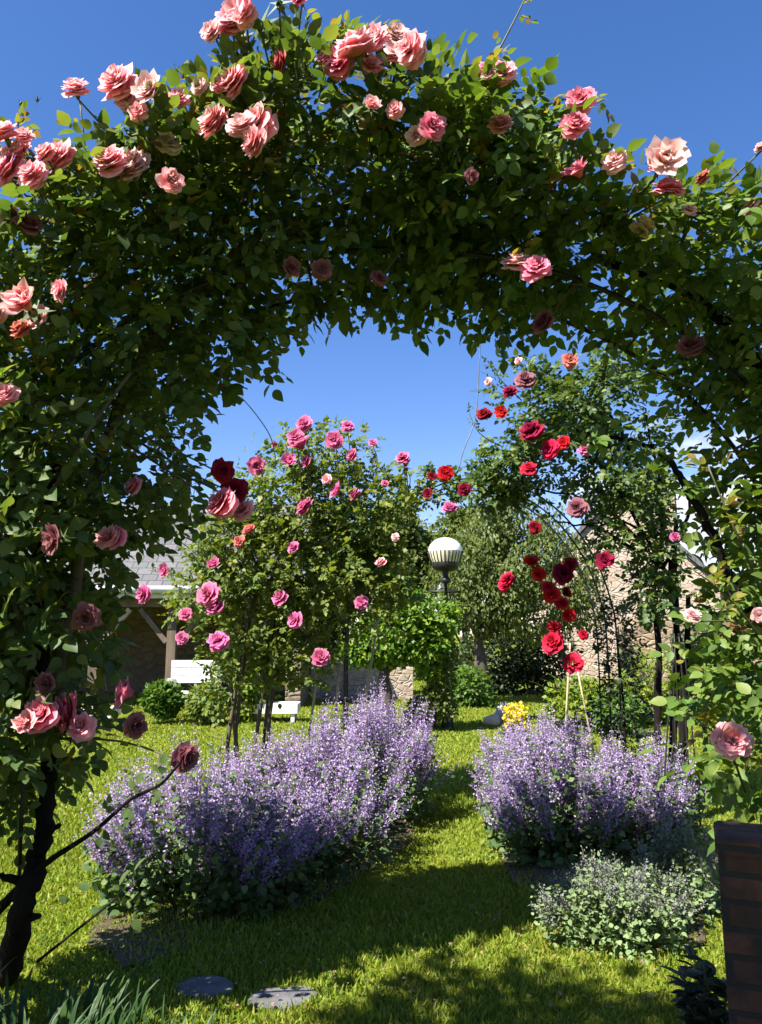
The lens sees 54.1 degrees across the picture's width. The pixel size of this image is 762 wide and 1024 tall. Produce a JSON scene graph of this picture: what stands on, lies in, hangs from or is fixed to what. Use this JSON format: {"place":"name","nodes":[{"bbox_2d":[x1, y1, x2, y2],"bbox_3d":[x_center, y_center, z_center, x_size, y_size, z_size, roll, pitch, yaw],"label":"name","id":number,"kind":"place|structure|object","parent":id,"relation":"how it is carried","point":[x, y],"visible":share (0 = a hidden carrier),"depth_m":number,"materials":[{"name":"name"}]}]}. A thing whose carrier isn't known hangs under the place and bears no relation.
{"place":"outdoors","nodes":[
{"label":"outdoors","id":0,"kind":"place"},
{"bbox_2d":[240,396,275,458],"bbox_3d":[-0.792,-0.554,4.895,0.039,0.344,0.361,-6,-11,32],"label":"training wire","id":1,"kind":"object","parent":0,"point":[263,425],"visible":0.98,"depth_m":4.90,"materials":[{"name":"metal"}]},
{"bbox_2d":[0,636,761,1023],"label":"lawn","id":2,"kind":"structure","parent":0,"point":[358,920],"depth_m":3.72,"materials":[{"name":"green plant"}]},
{"bbox_2d":[0,955,18,1006],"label":"strap leaf plant","id":3,"kind":"object","parent":2,"relation":"on","point":[7,991],"visible":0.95,"depth_m":2.66,"materials":[{"name":"green plant"}]},
{"bbox_2d":[17,745,27,875],"bbox_3d":[-1.502,1.483,3.111,0.020,1.086,0.895,4,-10,-22],"label":"garden stake","id":4,"kind":"object","parent":2,"relation":"on","point":[21,820],"visible":0.41,"depth_m":2.79,"materials":[{"name":"black metal"}]},
{"bbox_2d":[0,962,187,1023],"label":"strap leaf plant","id":5,"kind":"object","parent":2,"relation":"on","point":[65,1010],"visible":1,"depth_m":2.67,"materials":[{"name":"green plant"}]},
{"bbox_2d":[83,706,120,720],"bbox_3d":[-4.734,3.373,12.419,0.629,0.240,0.500,0,-9,0],"label":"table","id":6,"kind":"object","parent":2,"relation":"on","point":[118,711],"visible":0.1,"depth_m":12.50,"materials":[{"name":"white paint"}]},
{"bbox_2d":[136,678,185,721],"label":"garden shrub","id":7,"kind":"object","parent":2,"relation":"on","point":[164,702],"visible":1,"depth_m":12.10,"materials":[{"name":"green plant"}]},
{"bbox_2d":[3,504,322,704],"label":"open barn","id":8,"kind":"structure","parent":2,"relation":"on","point":[155,652],"depth_m":17.04,"materials":[{"name":"wood"}]},
{"bbox_2d":[83,991,255,1023],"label":"grass tuft","id":9,"kind":"object","parent":2,"relation":"on","point":[129,1020],"visible":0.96,"depth_m":2.63,"materials":[{"name":"green plant"}]},
{"bbox_2d":[168,660,221,693],"bbox_3d":[-3.297,3.110,13.100,0.904,0.980,0.500,0,-9,0],"label":"garden bench","id":10,"kind":"object","parent":2,"relation":"on","point":[175,670],"visible":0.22,"depth_m":13.31,"materials":[{"name":"white paint"}]},
{"bbox_2d":[177,975,233,999],"bbox_3d":[-0.729,1.978,3.079,0.241,0.048,0.190,0,-9,0],"label":"stepping stone","id":11,"kind":"object","parent":2,"relation":"on","point":[209,985],"visible":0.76,"depth_m":3.06,"materials":[{"name":"grey stone"}]},
{"bbox_2d":[184,681,229,725],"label":"garden shrub","id":12,"kind":"object","parent":2,"relation":"on","point":[195,711],"visible":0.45,"depth_m":11.90,"materials":[{"name":"green plant"}]},
{"bbox_2d":[228,667,261,722],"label":"garden shrub","id":13,"kind":"object","parent":2,"relation":"on","point":[251,696],"visible":0.55,"depth_m":12.28,"materials":[{"name":"green plant"}]},
{"bbox_2d":[245,701,300,722],"bbox_3d":[-1.807,3.360,12.522,0.856,0.300,0.500,0,-9,0],"label":"table","id":14,"kind":"object","parent":2,"relation":"on","point":[293,708],"visible":0.71,"depth_m":12.29,"materials":[{"name":"white paint"}]},
{"bbox_2d":[248,985,317,1012],"bbox_3d":[-0.395,1.962,2.987,0.280,0.048,0.185,0,-9,0],"label":"stepping stone","id":15,"kind":"object","parent":2,"relation":"on","point":[283,995],"visible":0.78,"depth_m":2.98,"materials":[{"name":"grey stone"}]},
{"bbox_2d":[135,414,440,797],"bbox_3d":[-0.723,0.795,6.546,2.548,3.445,1.366,0,-9,0],"label":"climbing rose","id":16,"kind":"object","parent":2,"relation":"on","point":[297,600],"visible":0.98,"depth_m":6.38,"materials":[{"name":"green plant"}]},
{"bbox_2d":[306,644,322,745],"bbox_3d":[-0.636,1.895,6.784,0.206,1.388,0.021,0,-9,0],"label":"bamboo cane","id":17,"kind":"object","parent":2,"relation":"on","point":[313,704],"visible":0.16,"depth_m":6.79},
{"bbox_2d":[0,0,646,988],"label":"climbing rose","id":18,"kind":"object","parent":2,"relation":"on","point":[238,142],"visible":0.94,"depth_m":2.98,"materials":[{"name":"green plant"}]},
{"bbox_2d":[333,658,340,736],"bbox_3d":[-0.415,1.940,6.675,0.104,1.262,0.021,0,-9,0],"label":"bamboo cane","id":19,"kind":"object","parent":2,"relation":"on","point":[337,689],"visible":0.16,"depth_m":6.72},
{"bbox_2d":[319,581,359,649],"bbox_3d":[-2.514,3.394,25.812,3.612,4.648,3.462,-9,-13,43],"label":"background tree","id":20,"kind":"object","parent":2,"relation":"on","point":[333,636],"visible":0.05,"depth_m":25.08,"materials":[{"name":"green plant"}]},
{"bbox_2d":[311,661,412,699],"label":"stone wall","id":21,"kind":"structure","parent":2,"relation":"on","point":[400,678],"depth_m":16.61,"materials":[{"name":"beige stone"}]},
{"bbox_2d":[0,777,724,1023],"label":"clover","id":22,"kind":"object","parent":2,"relation":"on","point":[243,942],"visible":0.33,"depth_m":3.58,"materials":[{"name":"green plant"}]},
{"bbox_2d":[16,797,720,1019],"bbox_3d":[0.098,2.198,4.541,4.496,0.001,4.669,0,-9,0],"label":"soil bed","id":23,"kind":"object","parent":2,"relation":"on","point":[111,937],"visible":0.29,"depth_m":3.89,"materials":[{"name":"brown soil"}]},
{"bbox_2d":[69,722,336,923],"bbox_3d":[-0.967,1.714,4.337,1.434,1.010,1.470,0,-9,0],"label":"catmint","id":24,"kind":"object","parent":23,"relation":"on","point":[239,862],"visible":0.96,"depth_m":3.96,"materials":[{"name":"purple plant"}]},
{"bbox_2d":[203,693,416,883],"bbox_3d":[-0.493,1.775,4.981,1.316,1.092,1.466,9,-13,-43],"label":"catmint","id":25,"kind":"object","parent":23,"relation":"on","point":[318,768],"visible":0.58,"depth_m":4.82,"materials":[{"name":"purple plant"}]},
{"bbox_2d":[0,246,761,700],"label":"rose arch","id":26,"kind":"structure","parent":23,"relation":"on","point":[554,272],"depth_m":3.26,"materials":[{"name":"black metal"}]},
{"bbox_2d":[308,671,459,832],"bbox_3d":[-0.024,1.901,6.038,1.307,1.194,1.646,0,-9,0],"label":"catmint","id":27,"kind":"object","parent":23,"relation":"on","point":[415,753],"visible":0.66,"depth_m":5.78,"materials":[{"name":"purple plant"}]},
{"bbox_2d":[316,49,761,855],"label":"climbing rose","id":28,"kind":"object","parent":23,"relation":"on","point":[732,313],"visible":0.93,"depth_m":3.07,"materials":[{"name":"green plant"}]},
{"bbox_2d":[460,703,623,811],"bbox_3d":[1.354,2.058,6.237,1.300,0.927,1.344,4,-10,-21],"label":"catmint","id":29,"kind":"object","parent":23,"relation":"on","point":[582,746],"visible":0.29,"depth_m":6.18,"materials":[{"name":"purple plant"}]},
{"bbox_2d":[469,714,645,867],"bbox_3d":[1.189,1.877,5.115,1.184,0.956,1.123,0,-9,0],"label":"catmint","id":30,"kind":"object","parent":23,"relation":"on","point":[532,813],"visible":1,"depth_m":4.87,"materials":[{"name":"purple plant"}]},
{"bbox_2d":[529,845,715,965],"bbox_3d":[1.174,1.852,3.616,0.833,0.462,0.734,-4,-10,21],"label":"catmint","id":31,"kind":"object","parent":23,"relation":"on","point":[610,907],"visible":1,"depth_m":3.47,"materials":[{"name":"green plant"}]},
{"bbox_2d":[573,722,712,857],"bbox_3d":[1.885,1.952,5.336,1.002,0.865,1.236,0,-9,0],"label":"catmint","id":32,"kind":"object","parent":23,"relation":"on","point":[684,796],"visible":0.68,"depth_m":5.13,"materials":[{"name":"purple plant"}]},
{"bbox_2d":[661,647,675,823],"bbox_3d":[1.949,1.591,5.055,0.262,1.388,0.020,4,-10,-23],"label":"garden stake","id":33,"kind":"object","parent":23,"relation":"on","point":[667,732],"visible":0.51,"depth_m":5.05,"materials":[{"name":"brown wood"}]},
{"bbox_2d":[626,808,720,925],"bbox_3d":[1.594,1.856,3.934,0.586,0.546,0.420,0,-9,0],"label":"catmint","id":34,"kind":"object","parent":23,"relation":"on","point":[665,855],"visible":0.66,"depth_m":3.92,"materials":[{"name":"green plant"}]},
{"bbox_2d":[691,829,714,912],"bbox_3d":[1.702,1.910,3.944,0.102,0.440,0.010,0,-9,0],"label":"bamboo cane","id":35,"kind":"object","parent":23,"relation":"on","point":[710,900],"visible":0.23,"depth_m":3.95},
{"bbox_2d":[363,617,378,708],"bbox_3d":[-0.146,1.754,7.009,0.294,1.738,0.023,0,-9,0],"label":"bamboo cane","id":36,"kind":"object","parent":2,"relation":"on","point":[370,667],"visible":0.21,"depth_m":7.05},
{"bbox_2d":[354,497,442,605],"bbox_3d":[0.520,2.381,23.941,3.508,6.024,2.934,0,-9,0],"label":"background tree","id":37,"kind":"object","parent":2,"relation":"on","point":[418,539],"visible":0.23,"depth_m":23.40,"materials":[{"name":"green plant"}]},
{"bbox_2d":[335,586,466,732],"bbox_3d":[0.309,2.211,11.269,2.062,2.279,1.141,0,-9,0],"label":"round tree","id":38,"kind":"object","parent":2,"relation":"on","point":[428,632],"visible":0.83,"depth_m":11.09,"materials":[{"name":"green plant"}]},
{"bbox_2d":[141,911,681,1011],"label":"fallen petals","id":39,"kind":"object","parent":2,"relation":"on","point":[323,968],"visible":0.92,"depth_m":3.13,"materials":[{"name":"plant"}]},
{"bbox_2d":[402,695,437,729],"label":"garden shrub","id":40,"kind":"object","parent":2,"relation":"on","point":[415,714],"visible":0.19,"depth_m":11.49,"materials":[{"name":"purple plant"}]},
{"bbox_2d":[412,641,462,723],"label":"garden bush","id":41,"kind":"object","parent":2,"relation":"on","point":[442,698],"visible":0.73,"depth_m":11.17,"materials":[{"name":"green plant"}]},
{"bbox_2d":[413,640,473,680],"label":"garden bush","id":42,"kind":"object","parent":2,"relation":"on","point":[414,674],"visible":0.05,"depth_m":23.14,"materials":[{"name":"green plant"}]},
{"bbox_2d":[428,538,462,728],"bbox_3d":[1.040,1.891,11.850,0.573,2.984,0.569,0,-9,0],"label":"lamp post","id":43,"kind":"object","parent":2,"relation":"on","point":[445,555],"visible":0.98,"depth_m":11.86,"materials":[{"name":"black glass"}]},
{"bbox_2d":[422,504,521,665],"bbox_3d":[3.076,2.671,25.897,4.191,6.083,2.775,0,-9,0],"label":"background tree","id":44,"kind":"object","parent":2,"relation":"on","point":[457,515],"visible":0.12,"depth_m":25.77,"materials":[{"name":"green plant"}]},
{"bbox_2d":[444,663,501,706],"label":"garden bush","id":45,"kind":"object","parent":2,"relation":"on","point":[466,696],"visible":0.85,"depth_m":14.86,"materials":[{"name":"green plant"}]},
{"bbox_2d":[343,478,623,763],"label":"rose arch","id":46,"kind":"structure","parent":2,"relation":"on","point":[345,679],"depth_m":6.81,"materials":[{"name":"black metal"}]},
{"bbox_2d":[483,714,500,726],"bbox_3d":[1.757,3.313,11.833,0.282,0.198,0.219,0,-9,0],"label":"boulder","id":47,"kind":"object","parent":2,"relation":"on","point":[494,719],"visible":0.86,"depth_m":11.75,"materials":[{"name":"stone"}]},
{"bbox_2d":[494,702,526,723],"bbox_3d":[2.097,3.305,12.106,0.534,0.419,0.420,0,-9,0],"label":"boulder","id":48,"kind":"object","parent":2,"relation":"on","point":[499,711],"visible":0.37,"depth_m":12.03,"materials":[{"name":"stone"}]},
{"bbox_2d":[502,701,529,739],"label":"yellow flowers","id":49,"kind":"object","parent":2,"relation":"on","point":[511,707],"visible":0.53,"depth_m":10.14,"materials":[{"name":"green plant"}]},
{"bbox_2d":[419,490,614,703],"bbox_3d":[2.885,1.744,15.914,4.177,4.714,3.006,0,-9,0],"label":"drooping tree","id":50,"kind":"object","parent":2,"relation":"on","point":[495,612],"visible":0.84,"depth_m":15.47,"materials":[{"name":"green plant"}]},
{"bbox_2d":[453,614,584,695],"bbox_3d":[3.288,3.448,18.215,3.274,2.160,1.640,0,-9,0],"label":"hedge","id":51,"kind":"object","parent":2,"relation":"on","point":[523,671],"visible":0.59,"depth_m":17.81,"materials":[{"name":"green plant"}]},
{"bbox_2d":[564,643,570,735],"bbox_3d":[1.933,2.061,7.769,0.152,1.375,0.021,0,-9,0],"label":"bamboo cane","id":52,"kind":"object","parent":2,"relation":"on","point":[566,708],"visible":0.27,"depth_m":7.79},
{"bbox_2d":[537,673,613,733],"bbox_3d":[2.987,2.885,11.184,1.118,0.953,0.969,-6,-11,34],"label":"garden shrub","id":53,"kind":"object","parent":2,"relation":"on","point":[574,706],"visible":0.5,"depth_m":11.06,"materials":[{"name":"green plant"}]},
{"bbox_2d":[413,339,759,785],"bbox_3d":[1.636,0.483,6.121,2.701,3.924,1.389,0,-9,0],"label":"climbing rose","id":54,"kind":"object","parent":2,"relation":"on","point":[566,394],"visible":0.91,"depth_m":5.97,"materials":[{"name":"green plant"}]},
{"bbox_2d":[577,672,595,756],"bbox_3d":[2.153,2.204,7.746,0.190,1.086,0.017,0,-9,0],"label":"bamboo cane","id":55,"kind":"object","parent":2,"relation":"on","point":[585,708],"visible":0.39,"depth_m":7.77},
{"bbox_2d":[531,674,651,724],"bbox_3d":[3.398,2.971,11.722,1.809,0.819,1.834,-4,-10,24],"label":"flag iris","id":56,"kind":"object","parent":2,"relation":"on","point":[592,687],"visible":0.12,"depth_m":11.61,"materials":[{"name":"plant"}]},
{"bbox_2d":[586,596,653,771],"bbox_3d":[2.056,1.616,6.422,0.623,1.782,0.585,0,-9,0],"label":"climbing plant","id":57,"kind":"object","parent":2,"relation":"on","point":[633,733],"visible":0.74,"depth_m":6.41,"materials":[{"name":"green plant"}]},
{"bbox_2d":[589,686,653,738],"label":"garden shrub","id":58,"kind":"object","parent":2,"relation":"on","point":[627,699],"visible":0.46,"depth_m":10.52,"materials":[{"name":"green plant"}]},
{"bbox_2d":[532,481,731,688],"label":"stone house","id":59,"kind":"structure","parent":2,"relation":"on","point":[590,668],"depth_m":18.98,"materials":[{"name":"stone"}]},
{"bbox_2d":[613,645,680,725],"bbox_3d":[4.279,2.834,12.172,1.168,1.374,1.300,7,-11,-35],"label":"garden shrub","id":60,"kind":"object","parent":2,"relation":"on","point":[648,698],"visible":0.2,"depth_m":11.93,"materials":[{"name":"green plant"}]},
{"bbox_2d":[670,634,701,833],"bbox_3d":[2.169,1.613,5.387,0.149,1.450,0.145,6,-11,-34],"label":"garden obelisk","id":61,"kind":"object","parent":2,"relation":"on","point":[677,698],"visible":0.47,"depth_m":5.41,"materials":[{"name":"black metal"}]},
{"bbox_2d":[617,617,758,699],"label":"stone wall","id":62,"kind":"structure","parent":2,"relation":"on","point":[648,637],"depth_m":16.76,"materials":[{"name":"beige stone"}]},
{"bbox_2d":[656,944,728,1023],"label":"spurge","id":63,"kind":"object","parent":2,"relation":"on","point":[706,1006],"visible":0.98,"depth_m":2.50,"materials":[{"name":"green plant"}]},
{"bbox_2d":[662,586,729,724],"bbox_3d":[3.149,1.413,7.353,0.685,1.389,0.790,0,-9,0],"label":"garden shrub","id":64,"kind":"object","parent":2,"relation":"on","point":[695,634],"visible":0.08,"depth_m":7.38,"materials":[{"name":"green plant"}]},
{"bbox_2d":[693,631,761,775],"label":"garden shrub","id":65,"kind":"object","parent":2,"relation":"on","point":[757,725],"visible":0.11,"depth_m":6.50,"materials":[{"name":"green plant"}]},
{"bbox_2d":[713,820,761,1023],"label":"brick pillar","id":66,"kind":"structure","parent":2,"relation":"on","point":[738,848],"depth_m":2.17,"materials":[{"name":"brown brick"}]},
{"bbox_2d":[0,0,761,635],"label":"sky","id":67,"kind":"structure","parent":0,"point":[690,70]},
{"bbox_2d":[458,344,480,470],"bbox_3d":[0.569,-0.736,4.781,0.168,0.964,0.007,0,-9,0],"label":"training wire","id":68,"kind":"object","parent":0,"point":[476,408],"visible":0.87,"depth_m":4.76,"materials":[{"name":"black metal"}]}
]}

